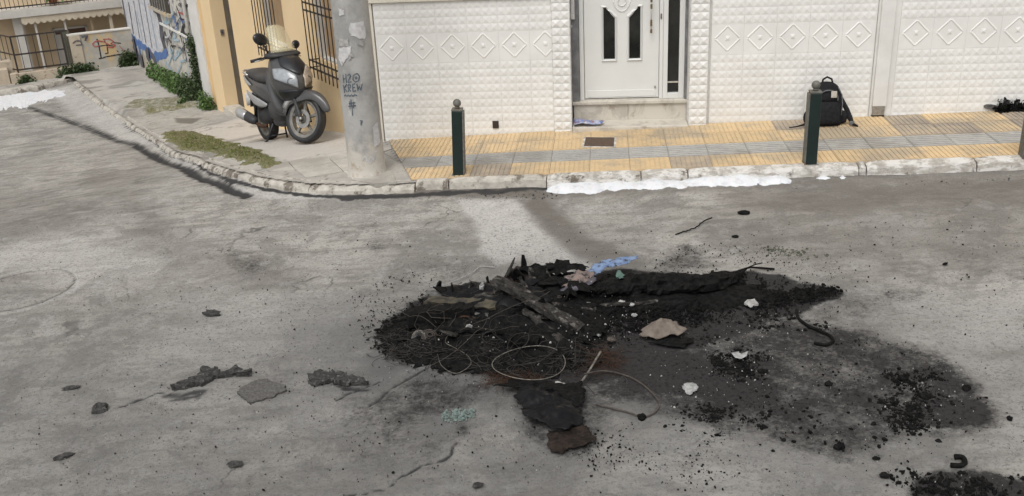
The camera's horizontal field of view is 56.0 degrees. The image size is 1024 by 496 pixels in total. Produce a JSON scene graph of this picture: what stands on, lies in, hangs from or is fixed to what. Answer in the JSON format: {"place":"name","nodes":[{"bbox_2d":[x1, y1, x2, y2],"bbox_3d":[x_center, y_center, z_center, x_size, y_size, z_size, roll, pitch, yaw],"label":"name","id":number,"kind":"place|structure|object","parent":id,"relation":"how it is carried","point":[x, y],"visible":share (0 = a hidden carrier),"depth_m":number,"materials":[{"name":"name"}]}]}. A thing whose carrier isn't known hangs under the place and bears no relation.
{"place":"outdoors","nodes":[
{"label":"outdoors","id":0,"kind":"place"},
{"bbox_2d":[0,65,415,194],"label":"side pavement","id":1,"kind":"structure","parent":0,"point":[136,99],"depth_m":13.11,"materials":[{"name":"concrete"}]},
{"bbox_2d":[0,57,14,84],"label":"yard steps","id":2,"kind":"structure","parent":1,"relation":"on","point":[6,66],"depth_m":22.73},
{"bbox_2d":[15,74,37,84],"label":"weed clump","id":3,"kind":"object","parent":1,"relation":"on","point":[23,78],"visible":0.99,"depth_m":22.69,"materials":[{"name":"green plant"}]},
{"bbox_2d":[0,30,73,83],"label":"iron railing","id":4,"kind":"object","parent":1,"relation":"on","point":[43,74],"visible":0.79,"depth_m":22.84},
{"bbox_2d":[54,62,99,77],"bbox_3d":[-10.489,-4.275,23.202,1.049,0.396,0.440,-16,25,-28],"label":"weed clump","id":5,"kind":"object","parent":1,"relation":"on","point":[87,67],"visible":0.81,"depth_m":23.16,"materials":[{"name":"green plant"}]},
{"bbox_2d":[66,27,134,68],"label":"wall","id":6,"kind":"structure","parent":1,"relation":"on","point":[100,48],"depth_m":23.45,"materials":[{"name":"beige"}]},
{"bbox_2d":[62,31,73,64],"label":"yard gate","id":7,"kind":"structure","parent":6,"relation":"attached to","point":[68,50],"depth_m":23.23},
{"bbox_2d":[117,48,138,67],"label":"weed clump","id":8,"kind":"object","parent":1,"relation":"on","point":[125,61],"visible":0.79,"depth_m":23.66,"materials":[{"name":"green plant"}]},
{"bbox_2d":[146,60,168,84],"bbox_3d":[-7.767,-3.837,21.138,0.377,0.468,2.061,-16,25,-29],"label":"weed clump","id":9,"kind":"object","parent":1,"relation":"on","point":[154,75],"visible":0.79,"depth_m":21.09,"materials":[{"name":"green plant"}]},
{"bbox_2d":[121,0,212,102],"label":"graffiti building","id":10,"kind":"structure","parent":1,"relation":"on","point":[160,29],"depth_m":19.97,"materials":[{"name":"white"}]},
{"bbox_2d":[148,0,171,17],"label":"window","id":11,"kind":"structure","parent":10,"relation":"in","point":[162,7],"depth_m":19.66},
{"bbox_2d":[184,33,202,97],"bbox_3d":[-5.996,-3.404,18.237,0.291,1.357,0.288,-11,24,-20],"label":"climbing ivy","id":12,"kind":"object","parent":10,"relation":"attached to","point":[190,43],"visible":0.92,"depth_m":18.16,"materials":[{"name":"green plant"}]},
{"bbox_2d":[159,68,183,94],"bbox_3d":[-6.875,-3.398,19.668,0.452,0.513,1.888,-14,25,-26],"label":"weed clump","id":13,"kind":"object","parent":1,"relation":"on","point":[171,80],"visible":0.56,"depth_m":19.63,"materials":[{"name":"green plant"}]},
{"bbox_2d":[175,72,201,100],"bbox_3d":[-6.265,-3.111,18.682,0.454,0.536,1.240,-14,25,-26],"label":"weed clump","id":14,"kind":"object","parent":1,"relation":"on","point":[188,92],"visible":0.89,"depth_m":18.47,"materials":[{"name":"green plant"}]},
{"bbox_2d":[196,90,217,110],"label":"weed clump","id":15,"kind":"object","parent":1,"relation":"on","point":[206,101],"visible":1,"depth_m":17.72,"materials":[{"name":"green plant"}]},
{"bbox_2d":[165,130,274,165],"bbox_3d":[-4.018,-1.421,13.071,0.532,0.910,5.824,-14,25,-26],"label":"moss strip","id":16,"kind":"object","parent":1,"relation":"on","point":[220,142],"visible":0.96,"depth_m":13.17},
{"bbox_2d":[197,0,344,132],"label":"ochre house","id":17,"kind":"structure","parent":1,"relation":"on","point":[230,28],"depth_m":14.01,"materials":[{"name":"paint"}]},
{"bbox_2d":[223,0,243,106],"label":"door","id":18,"kind":"structure","parent":17,"relation":"in","point":[225,2],"depth_m":16.72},
{"bbox_2d":[263,0,286,46],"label":"window frame","id":19,"kind":"structure","parent":17,"relation":"in","point":[277,6],"depth_m":13.78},
{"bbox_2d":[314,0,336,63],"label":"window frame","id":20,"kind":"structure","parent":17,"relation":"in","point":[320,21],"depth_m":12.10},
{"bbox_2d":[235,33,329,142],"bbox_3d":[-2.971,-2.055,12.141,0.739,1.455,2.164,-15,15,-32],"label":"scooter","id":21,"kind":"object","parent":1,"relation":"on","point":[282,94],"visible":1,"depth_m":11.65,"materials":[{"name":"plastic"}]},
{"bbox_2d":[330,0,386,177],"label":"utility pole","id":22,"kind":"object","parent":1,"relation":"on","point":[357,83],"visible":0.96,"depth_m":9.57,"materials":[{"name":"concrete"}]},
{"bbox_2d":[0,80,1023,495],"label":"road","id":23,"kind":"structure","parent":0,"point":[74,160],"depth_m":6.71,"materials":[{"name":"asphalt"}]},
{"bbox_2d":[0,89,65,110],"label":"fire foam","id":24,"kind":"object","parent":23,"relation":"on","point":[22,100],"visible":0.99,"depth_m":21.24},
{"bbox_2d":[0,0,125,71],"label":"apartment block","id":25,"kind":"structure","parent":23,"relation":"on","point":[20,17],"depth_m":24.69,"materials":[{"name":"paint"}]},
{"bbox_2d":[52,25,87,65],"bbox_3d":[-11.537,-5.018,25.503,0.842,1.655,0.070,-14,25,-26],"label":"window frame","id":26,"kind":"structure","parent":25,"relation":"in","point":[82,28],"depth_m":25.25,"materials":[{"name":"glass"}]},
{"bbox_2d":[53,452,75,460],"bbox_3d":[-2.612,1.207,5.617,0.125,0.023,0.061,-14,25,-26],"label":"asphalt chip","id":27,"kind":"object","parent":23,"relation":"on","point":[64,455],"visible":1,"depth_m":5.60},
{"bbox_2d":[61,385,79,390],"bbox_3d":[-2.918,0.921,6.376,0.128,0.019,0.045,-8,23,-13],"label":"asphalt chip","id":28,"kind":"object","parent":23,"relation":"on","point":[71,387],"visible":1,"depth_m":6.37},
{"bbox_2d":[91,402,108,413],"bbox_3d":[-2.604,1.002,6.081,0.111,0.056,0.103,1,23,10],"label":"asphalt chunk","id":29,"kind":"object","parent":23,"relation":"on","point":[98,407],"visible":1,"depth_m":6.06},
{"bbox_2d":[170,364,251,390],"bbox_3d":[-1.970,0.844,6.366,0.505,0.060,0.251,-3,22,0],"label":"asphalt crust","id":30,"kind":"object","parent":23,"relation":"on","point":[205,375],"visible":1,"depth_m":6.36},
{"bbox_2d":[202,309,220,315],"bbox_3d":[-2.274,0.484,7.295,0.157,0.049,0.074,4,23,16],"label":"asphalt chip","id":31,"kind":"object","parent":23,"relation":"on","point":[213,312],"visible":1,"depth_m":7.28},
{"bbox_2d":[226,461,242,466],"bbox_3d":[-1.563,1.214,5.426,0.092,0.008,0.063,-3,22,0],"label":"asphalt chip","id":32,"kind":"object","parent":23,"relation":"on","point":[233,463],"visible":1,"depth_m":5.42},
{"bbox_2d":[237,378,286,403],"bbox_3d":[-1.604,0.911,6.175,0.276,0.026,0.275,-20,28,-37],"label":"asphalt patch","id":33,"kind":"object","parent":23,"relation":"on","point":[257,390],"visible":1,"depth_m":6.15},
{"bbox_2d":[1,201,544,494],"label":"road grit","id":34,"kind":"object","parent":23,"relation":"on","point":[224,369],"visible":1,"depth_m":6.21,"materials":[{"name":"gravel"}]},
{"bbox_2d":[307,369,368,386],"bbox_3d":[-1.123,0.832,6.246,0.432,0.054,0.182,-1,22,5],"label":"asphalt crust","id":35,"kind":"object","parent":23,"relation":"on","point":[318,377],"visible":1,"depth_m":6.21},
{"bbox_2d":[441,408,474,421],"bbox_3d":[-0.320,0.994,5.741,0.205,0.016,0.142,-3,22,0],"label":"broken glass","id":36,"kind":"object","parent":23,"relation":"on","point":[456,413],"visible":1,"depth_m":5.74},
{"bbox_2d":[431,266,494,287],"bbox_3d":[-0.403,0.219,7.577,0.629,0.039,0.105,-21,29,-38],"label":"pale string","id":37,"kind":"object","parent":23,"relation":"on","point":[466,275],"visible":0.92,"depth_m":7.61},
{"bbox_2d":[373,281,621,378],"bbox_3d":[-0.085,0.439,6.836,1.637,0.224,1.583,5,23,18],"label":"ash heap","id":38,"kind":"object","parent":23,"relation":"on","point":[502,322],"visible":0.53,"depth_m":6.43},
{"bbox_2d":[366,326,448,366],"bbox_3d":[-0.610,0.614,6.564,0.798,0.134,0.674,-3,22,0],"label":"wire tangle","id":39,"kind":"object","parent":38,"relation":"on","point":[395,350],"visible":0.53,"depth_m":6.47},
{"bbox_2d":[402,320,438,330],"bbox_3d":[-0.555,0.500,6.758,0.428,0.078,0.409,-3,22,0],"label":"burnt sheet","id":40,"kind":"object","parent":38,"relation":"on","point":[427,324],"visible":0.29,"depth_m":6.66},
{"bbox_2d":[411,330,435,338],"bbox_3d":[-0.586,0.626,6.588,0.187,0.134,0.110,-10,-13,34],"label":"dented casing","id":41,"kind":"object","parent":38,"relation":"on","point":[414,334],"visible":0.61,"depth_m":6.58,"materials":[{"name":"metal"}]},
{"bbox_2d":[396,327,461,340],"bbox_3d":[-0.566,0.586,6.600,0.461,0.094,0.046,-1,22,4],"label":"charred plank","id":42,"kind":"object","parent":38,"relation":"on","point":[407,337],"visible":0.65,"depth_m":6.61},
{"bbox_2d":[425,290,441,295],"bbox_3d":[-0.498,0.325,7.045,0.289,0.023,0.138,-3,22,0],"label":"grey crust","id":43,"kind":"object","parent":38,"relation":"on","point":[433,292],"visible":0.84,"depth_m":7.04},
{"bbox_2d":[433,286,446,292],"bbox_3d":[-0.489,0.310,7.055,0.176,0.023,0.133,27,26,13],"label":"charred shard","id":44,"kind":"object","parent":38,"relation":"on","point":[440,289],"visible":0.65,"depth_m":7.05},
{"bbox_2d":[406,301,474,327],"bbox_3d":[-0.495,0.459,6.716,0.481,0.136,0.122,-3,22,0],"label":"charred plank","id":45,"kind":"object","parent":38,"relation":"on","point":[466,309],"visible":0.91,"depth_m":6.67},
{"bbox_2d":[439,330,457,336],"bbox_3d":[-0.424,0.569,6.453,0.166,0.019,0.102,16,2,-40],"label":"charred shard","id":46,"kind":"object","parent":38,"relation":"on","point":[449,333],"visible":1,"depth_m":6.43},
{"bbox_2d":[367,297,546,375],"bbox_3d":[-0.302,0.531,6.612,1.316,0.220,1.007,5,24,19],"label":"wire tangle","id":47,"kind":"object","parent":38,"relation":"on","point":[480,343],"visible":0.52,"depth_m":6.36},
{"bbox_2d":[423,296,497,309],"bbox_3d":[-0.358,0.379,6.755,0.553,0.079,0.099,7,24,22],"label":"scorched board","id":48,"kind":"object","parent":38,"relation":"on","point":[488,304],"visible":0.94,"depth_m":6.76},
{"bbox_2d":[379,291,549,369],"bbox_3d":[-0.138,0.463,6.686,1.533,0.274,1.057,-12,24,-22],"label":"wire tangle","id":49,"kind":"object","parent":38,"relation":"on","point":[449,325],"visible":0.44,"depth_m":6.50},
{"bbox_2d":[434,326,527,333],"bbox_3d":[-0.211,0.549,6.483,0.637,0.037,0.050,1,22,9],"label":"charred plank","id":50,"kind":"object","parent":38,"relation":"on","point":[472,330],"visible":0.82,"depth_m":6.48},
{"bbox_2d":[420,263,561,310],"bbox_3d":[-0.197,0.358,6.924,1.116,0.277,0.610,1,23,10],"label":"wire tangle","id":51,"kind":"object","parent":38,"relation":"on","point":[496,288],"visible":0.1,"depth_m":6.91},
{"bbox_2d":[441,281,551,301],"bbox_3d":[-0.115,0.344,6.893,0.852,0.092,0.436,5,24,19],"label":"burnt sheet","id":52,"kind":"object","parent":38,"relation":"on","point":[462,291],"visible":0.29,"depth_m":6.96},
{"bbox_2d":[469,297,524,313],"bbox_3d":[-0.162,0.374,6.862,0.160,0.090,0.633,-22,29,-39],"label":"charred plank","id":53,"kind":"object","parent":38,"relation":"on","point":[516,309],"visible":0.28,"depth_m":6.63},
{"bbox_2d":[474,286,527,297],"bbox_3d":[-0.076,0.305,6.846,0.392,0.033,0.041,-9,23,-15],"label":"charred plank","id":54,"kind":"object","parent":53,"relation":"on","point":[493,292],"visible":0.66,"depth_m":6.82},
{"bbox_2d":[474,294,533,312],"bbox_3d":[-0.191,0.425,6.762,0.871,0.200,0.210,0,22,7],"label":"burnt roll","id":55,"kind":"object","parent":38,"relation":"on","point":[508,300],"visible":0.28,"depth_m":6.68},
{"bbox_2d":[399,280,612,366],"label":"cinders","id":56,"kind":"object","parent":38,"relation":"on","point":[440,347],"visible":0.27,"depth_m":6.43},
{"bbox_2d":[505,257,514,277],"bbox_3d":[-0.024,0.173,7.325,0.015,0.224,0.097,21,34,-9],"label":"charred shard","id":57,"kind":"object","parent":38,"relation":"on","point":[509,269],"visible":0.75,"depth_m":7.29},
{"bbox_2d":[417,281,606,363],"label":"ash flakes","id":58,"kind":"object","parent":38,"relation":"on","point":[543,336],"visible":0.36,"depth_m":6.41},
{"bbox_2d":[504,266,527,281],"bbox_3d":[0.039,0.187,7.374,0.222,0.058,0.289,-3,22,0],"label":"scorched rag","id":59,"kind":"object","parent":38,"relation":"on","point":[525,274],"visible":0.41,"depth_m":7.33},
{"bbox_2d":[511,268,524,282],"bbox_3d":[0.044,0.214,7.217,0.108,0.174,0.018,8,48,24],"label":"charred shard","id":60,"kind":"object","parent":38,"relation":"on","point":[516,273],"visible":0.65,"depth_m":7.20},
{"bbox_2d":[504,329,539,348],"bbox_3d":[0.067,0.592,6.329,0.231,0.096,0.097,3,23,15],"label":"charred plank","id":61,"kind":"object","parent":38,"relation":"on","point":[522,340],"visible":0.98,"depth_m":6.31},
{"bbox_2d":[521,255,526,272],"bbox_3d":[0.092,0.145,7.370,0.016,0.236,0.124,4,29,22],"label":"charred shard","id":62,"kind":"object","parent":38,"relation":"on","point":[523,261],"visible":0.65,"depth_m":7.33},
{"bbox_2d":[492,345,565,379],"bbox_3d":[0.105,0.722,6.068,0.466,0.029,0.434,-3,22,0],"label":"wire hoop","id":63,"kind":"object","parent":38,"relation":"on","point":[527,379],"visible":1,"depth_m":6.02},
{"bbox_2d":[524,278,539,285],"bbox_3d":[0.134,0.257,7.100,0.149,0.015,0.063,-17,48,-10],"label":"charred shard","id":64,"kind":"object","parent":38,"relation":"on","point":[532,282],"visible":0.61,"depth_m":7.10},
{"bbox_2d":[528,267,535,279],"bbox_3d":[0.149,0.200,7.221,0.073,0.014,0.179,28,36,-10],"label":"charred shard","id":65,"kind":"object","parent":38,"relation":"on","point":[529,274],"visible":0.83,"depth_m":7.21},
{"bbox_2d":[490,275,584,332],"bbox_3d":[0.172,0.384,6.637,0.681,0.290,0.111,10,25,28],"label":"charred plank","id":66,"kind":"object","parent":38,"relation":"on","point":[550,311],"visible":0.99,"depth_m":6.61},
{"bbox_2d":[455,315,629,394],"bbox_3d":[0.191,0.633,6.267,1.253,0.219,0.996,-3,22,0],"label":"wire tangle","id":67,"kind":"object","parent":38,"relation":"on","point":[575,361],"visible":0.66,"depth_m":6.18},
{"bbox_2d":[522,308,563,341],"bbox_3d":[0.206,0.516,6.497,0.065,0.102,0.401,-18,27,-33],"label":"charred plank","id":68,"kind":"object","parent":38,"relation":"on","point":[534,317],"visible":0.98,"depth_m":6.53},
{"bbox_2d":[538,281,557,284],"bbox_3d":[0.284,0.258,7.049,0.216,0.020,0.142,-2,10,-32],"label":"charred shard","id":69,"kind":"object","parent":38,"relation":"on","point":[546,283],"visible":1,"depth_m":7.01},
{"bbox_2d":[519,259,588,276],"bbox_3d":[0.311,0.157,7.297,0.555,0.098,0.267,-3,22,0],"label":"burnt sheet","id":70,"kind":"object","parent":38,"relation":"on","point":[563,266],"visible":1,"depth_m":7.26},
{"bbox_2d":[534,276,583,291],"bbox_3d":[0.365,0.277,7.112,0.517,0.129,0.143,1,22,9],"label":"burnt roll","id":71,"kind":"object","parent":38,"relation":"on","point":[560,280],"visible":0.35,"depth_m":7.08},
{"bbox_2d":[536,272,596,297],"bbox_3d":[0.374,0.260,7.099,0.525,0.099,0.480,-3,22,0],"label":"burnt sheet","id":72,"kind":"object","parent":38,"relation":"on","point":[555,289],"visible":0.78,"depth_m":6.99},
{"bbox_2d":[562,269,593,286],"bbox_3d":[0.481,0.221,7.119,0.212,0.076,0.308,17,30,40],"label":"scorched rag","id":73,"kind":"object","parent":72,"relation":"on","point":[580,276],"visible":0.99,"depth_m":7.11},
{"bbox_2d":[560,276,596,290],"bbox_3d":[0.515,0.270,7.021,0.339,0.034,0.135,-19,27,-34],"label":"scorched rag","id":74,"kind":"object","parent":72,"relation":"on","point":[588,282],"visible":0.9,"depth_m":7.06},
{"bbox_2d":[548,301,595,311],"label":"charred plank","id":75,"kind":"object","parent":38,"relation":"on","point":[558,303],"visible":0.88,"depth_m":6.81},
{"bbox_2d":[566,317,609,342],"bbox_3d":[0.487,0.545,6.556,0.376,0.047,0.382,12,26,32],"label":"burnt sheet","id":76,"kind":"object","parent":38,"relation":"on","point":[597,327],"visible":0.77,"depth_m":6.51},
{"bbox_2d":[583,275,625,294],"bbox_3d":[0.755,0.272,7.116,0.511,0.111,0.136,-7,23,-10],"label":"burnt bundle","id":77,"kind":"object","parent":38,"relation":"on","point":[601,286],"visible":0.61,"depth_m":7.08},
{"bbox_2d":[588,255,638,274],"bbox_3d":[0.763,0.112,7.364,0.488,0.040,0.160,-16,26,-30],"label":"blue cloth","id":78,"kind":"object","parent":38,"relation":"on","point":[596,268],"visible":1,"depth_m":7.34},
{"bbox_2d":[600,299,657,306],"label":"charred plank","id":79,"kind":"object","parent":38,"relation":"on","point":[628,303],"visible":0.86,"depth_m":6.89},
{"bbox_2d":[469,361,547,395],"bbox_3d":[0.004,0.778,6.060,0.515,0.118,0.382,-11,24,-20],"label":"rusty wire tuft","id":80,"kind":"object","parent":23,"relation":"on","point":[508,378],"visible":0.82,"depth_m":6.07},
{"bbox_2d":[6,209,1022,495],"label":"road grit","id":81,"kind":"object","parent":23,"relation":"on","point":[560,379],"visible":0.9,"depth_m":6.48,"materials":[{"name":"grey stone"}]},
{"bbox_2d":[514,382,584,429],"bbox_3d":[0.218,0.923,5.694,0.416,0.073,0.569,-3,22,0],"label":"melted plastic","id":82,"kind":"object","parent":23,"relation":"on","point":[552,408],"visible":1,"depth_m":5.63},
{"bbox_2d":[494,379,585,406],"bbox_3d":[0.212,0.836,5.890,0.592,0.036,0.281,10,26,29],"label":"burnt flap","id":83,"kind":"object","parent":82,"relation":"on","point":[567,391],"visible":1,"depth_m":5.85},
{"bbox_2d":[581,351,601,380],"bbox_3d":[0.456,0.782,5.969,0.016,0.104,0.461,10,25,28],"label":"pale stick","id":84,"kind":"object","parent":83,"relation":"on","point":[593,363],"visible":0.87,"depth_m":6.05,"materials":[{"name":"wood"}]},
{"bbox_2d":[547,424,596,453],"bbox_3d":[0.333,1.070,5.401,0.285,0.029,0.238,-6,22,-9],"label":"brown scrap","id":85,"kind":"object","parent":23,"relation":"on","point":[571,437],"visible":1,"depth_m":5.39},
{"bbox_2d":[361,269,842,379],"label":"cinders","id":86,"kind":"object","parent":23,"relation":"on","point":[778,299],"visible":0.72,"depth_m":6.80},
{"bbox_2d":[570,341,640,378],"bbox_3d":[0.578,0.705,6.189,0.516,0.076,0.468,-3,22,0],"label":"rusty wire tuft","id":87,"kind":"object","parent":23,"relation":"on","point":[605,360],"visible":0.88,"depth_m":6.17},
{"bbox_2d":[194,216,1023,495],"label":"cinders","id":88,"kind":"object","parent":23,"relation":"on","point":[702,465],"visible":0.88,"depth_m":6.01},
{"bbox_2d":[584,370,659,416],"bbox_3d":[0.667,0.864,5.800,0.374,0.058,0.553,-6,22,-7],"label":"thin cable","id":89,"kind":"object","parent":23,"relation":"on","point":[652,393],"visible":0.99,"depth_m":5.78,"materials":[{"name":"metal"}]},
{"bbox_2d":[637,413,646,420],"bbox_3d":[0.753,0.970,5.553,0.053,0.047,0.052,-6,22,-8],"label":"asphalt chip","id":90,"kind":"object","parent":23,"relation":"on","point":[642,417],"visible":1,"depth_m":5.54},
{"bbox_2d":[639,318,687,338],"bbox_3d":[1.011,0.510,6.491,0.332,0.112,0.238,-3,22,0],"label":"cardboard piece","id":91,"kind":"object","parent":23,"relation":"on","point":[660,328],"visible":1,"depth_m":6.43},
{"bbox_2d":[546,174,790,193],"bbox_3d":[1.523,-0.650,9.361,2.408,0.133,0.560,-1,22,5],"label":"fire foam","id":92,"kind":"object","parent":23,"relation":"on","point":[649,184],"visible":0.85,"depth_m":9.23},
{"bbox_2d":[648,337,693,347],"bbox_3d":[1.051,0.625,6.344,0.301,0.022,0.153,-3,22,0],"label":"burnt flap","id":93,"kind":"object","parent":23,"relation":"on","point":[681,342],"visible":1,"depth_m":6.35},
{"bbox_2d":[682,382,697,394],"bbox_3d":[1.079,0.848,5.810,0.098,0.013,0.143,-3,22,0],"label":"white scrap","id":94,"kind":"object","parent":23,"relation":"on","point":[690,388],"visible":1,"depth_m":5.82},
{"bbox_2d":[675,217,711,234],"bbox_3d":[1.566,-0.186,8.235,0.459,0.041,0.051,-20,28,-35],"label":"burnt twig","id":95,"kind":"object","parent":23,"relation":"on","point":[700,223],"visible":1,"depth_m":8.21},
{"bbox_2d":[368,0,1023,141],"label":"white house","id":96,"kind":"structure","parent":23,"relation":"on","point":[504,66],"depth_m":10.63,"materials":[{"name":"tile"}]},
{"bbox_2d":[573,118,603,124],"bbox_3d":[0.875,-1.441,10.954,0.362,0.040,0.243,-3,22,0],"label":"crumpled magazine","id":97,"kind":"object","parent":96,"relation":"on","point":[582,120],"visible":1,"depth_m":10.93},
{"bbox_2d":[583,0,658,97],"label":"door","id":98,"kind":"structure","parent":96,"relation":"in","point":[621,37],"depth_m":10.89,"materials":[{"name":"white metal"}]},
{"bbox_2d":[610,280,792,314],"bbox_3d":[1.341,0.325,7.039,1.392,0.079,0.667,-3,22,0],"label":"ash heap","id":99,"kind":"object","parent":23,"relation":"on","point":[728,298],"visible":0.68,"depth_m":6.91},
{"bbox_2d":[604,268,747,296],"bbox_3d":[1.237,0.256,7.082,1.126,0.188,0.342,-5,22,-5],"label":"burnt bundle","id":100,"kind":"object","parent":99,"relation":"on","point":[656,283],"visible":0.98,"depth_m":7.00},
{"bbox_2d":[408,175,1009,200],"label":"kerb crumbs","id":101,"kind":"object","parent":23,"relation":"on","point":[560,194],"visible":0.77,"depth_m":9.30,"materials":[{"name":"concrete"}]},
{"bbox_2d":[744,299,758,306],"bbox_3d":[1.687,0.382,6.791,0.096,0.040,0.089,-7,22,-9],"label":"pale stone","id":102,"kind":"object","parent":23,"relation":"on","point":[750,302],"visible":1,"depth_m":6.77,"materials":[{"name":"white stone"}]},
{"bbox_2d":[745,266,774,269],"bbox_3d":[1.825,0.160,7.315,0.349,0.051,0.095,-10,23,-17],"label":"frayed cable","id":103,"kind":"object","parent":23,"relation":"on","point":[754,267],"visible":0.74,"depth_m":7.36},
{"bbox_2d":[574,295,961,481],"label":"ash flakes","id":104,"kind":"object","parent":23,"relation":"on","point":[751,370],"visible":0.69,"depth_m":5.95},
{"bbox_2d":[761,245,830,259],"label":"crumbs","id":105,"kind":"object","parent":23,"relation":"on","point":[792,250],"visible":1,"depth_m":7.62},
{"bbox_2d":[795,309,834,346],"bbox_3d":[2.019,0.526,6.434,0.150,0.024,0.531,-3,22,0],"label":"hooked cable","id":106,"kind":"object","parent":23,"relation":"on","point":[831,337],"visible":1,"depth_m":6.35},
{"bbox_2d":[833,442,844,449],"bbox_3d":[1.758,1.058,5.165,0.070,0.039,0.045,-9,23,-15],"label":"charcoal lump","id":107,"kind":"object","parent":23,"relation":"on","point":[839,446],"visible":1,"depth_m":5.15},
{"bbox_2d":[658,311,1023,495],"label":"cinders","id":108,"kind":"object","parent":23,"relation":"on","point":[986,484],"visible":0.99,"depth_m":5.50,"materials":[{"name":"black"}]},
{"bbox_2d":[732,351,747,358],"bbox_3d":[1.454,0.678,6.105,0.112,0.007,0.099,-3,22,0],"label":"white scrap","id":109,"kind":"object","parent":108,"relation":"on","point":[738,355],"visible":1,"depth_m":6.10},
{"bbox_2d":[897,374,908,380],"bbox_3d":[2.339,0.772,5.757,0.066,0.040,0.053,0,22,8],"label":"charcoal lump","id":110,"kind":"object","parent":23,"relation":"on","point":[901,377],"visible":1,"depth_m":5.75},
{"bbox_2d":[919,391,931,398],"bbox_3d":[2.389,0.848,5.565,0.069,0.039,0.051,7,24,22],"label":"charcoal lump","id":111,"kind":"object","parent":23,"relation":"on","point":[924,395],"visible":1,"depth_m":5.55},
{"bbox_2d":[950,454,967,467],"bbox_3d":[2.309,1.104,4.970,0.075,0.028,0.126,12,27,33],"label":"rubber hook","id":112,"kind":"object","parent":23,"relation":"on","point":[964,462],"visible":1,"depth_m":4.95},
{"bbox_2d":[389,110,1023,190],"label":"tiled pavement","id":113,"kind":"structure","parent":0,"point":[975,141],"depth_m":9.80,"materials":[{"name":"yellow tile"}]},
{"bbox_2d":[451,99,465,175],"bbox_3d":[-0.538,-1.080,9.592,0.134,0.824,0.134,2,23,5],"label":"bollard","id":114,"kind":"object","parent":113,"relation":"on","point":[458,138],"visible":0.91,"depth_m":9.54,"materials":[{"name":"metal"}]},
{"bbox_2d":[582,137,615,147],"bbox_3d":[0.948,-1.143,10.425,0.364,0.027,0.431,0,22,8],"label":"drain cover","id":115,"kind":"object","parent":113,"relation":"on","point":[595,142],"visible":1,"depth_m":10.40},
{"bbox_2d":[802,80,822,164],"bbox_3d":[2.858,-1.167,9.145,0.134,0.854,0.134,-1,22,6],"label":"bollard","id":116,"kind":"object","parent":113,"relation":"on","point":[812,124],"visible":0.95,"depth_m":9.10,"materials":[{"name":"metal"}]},
{"bbox_2d":[789,76,857,127],"bbox_3d":[3.340,-1.575,10.355,0.717,0.535,0.256,-1,15,6],"label":"backpack","id":117,"kind":"object","parent":113,"relation":"on","point":[833,105],"visible":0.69,"depth_m":10.30,"materials":[{"name":"fabric"}]},
{"bbox_2d":[992,97,1023,113],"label":"charred weed","id":118,"kind":"object","parent":113,"relation":"on","point":[1006,107],"visible":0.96,"depth_m":10.41,"materials":[{"name":"black plant"}]},
{"bbox_2d":[1018,120,1023,158],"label":"bollard","id":119,"kind":"object","parent":113,"relation":"on","point":[1021,150],"visible":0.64,"depth_m":8.98,"materials":[{"name":"metal"}]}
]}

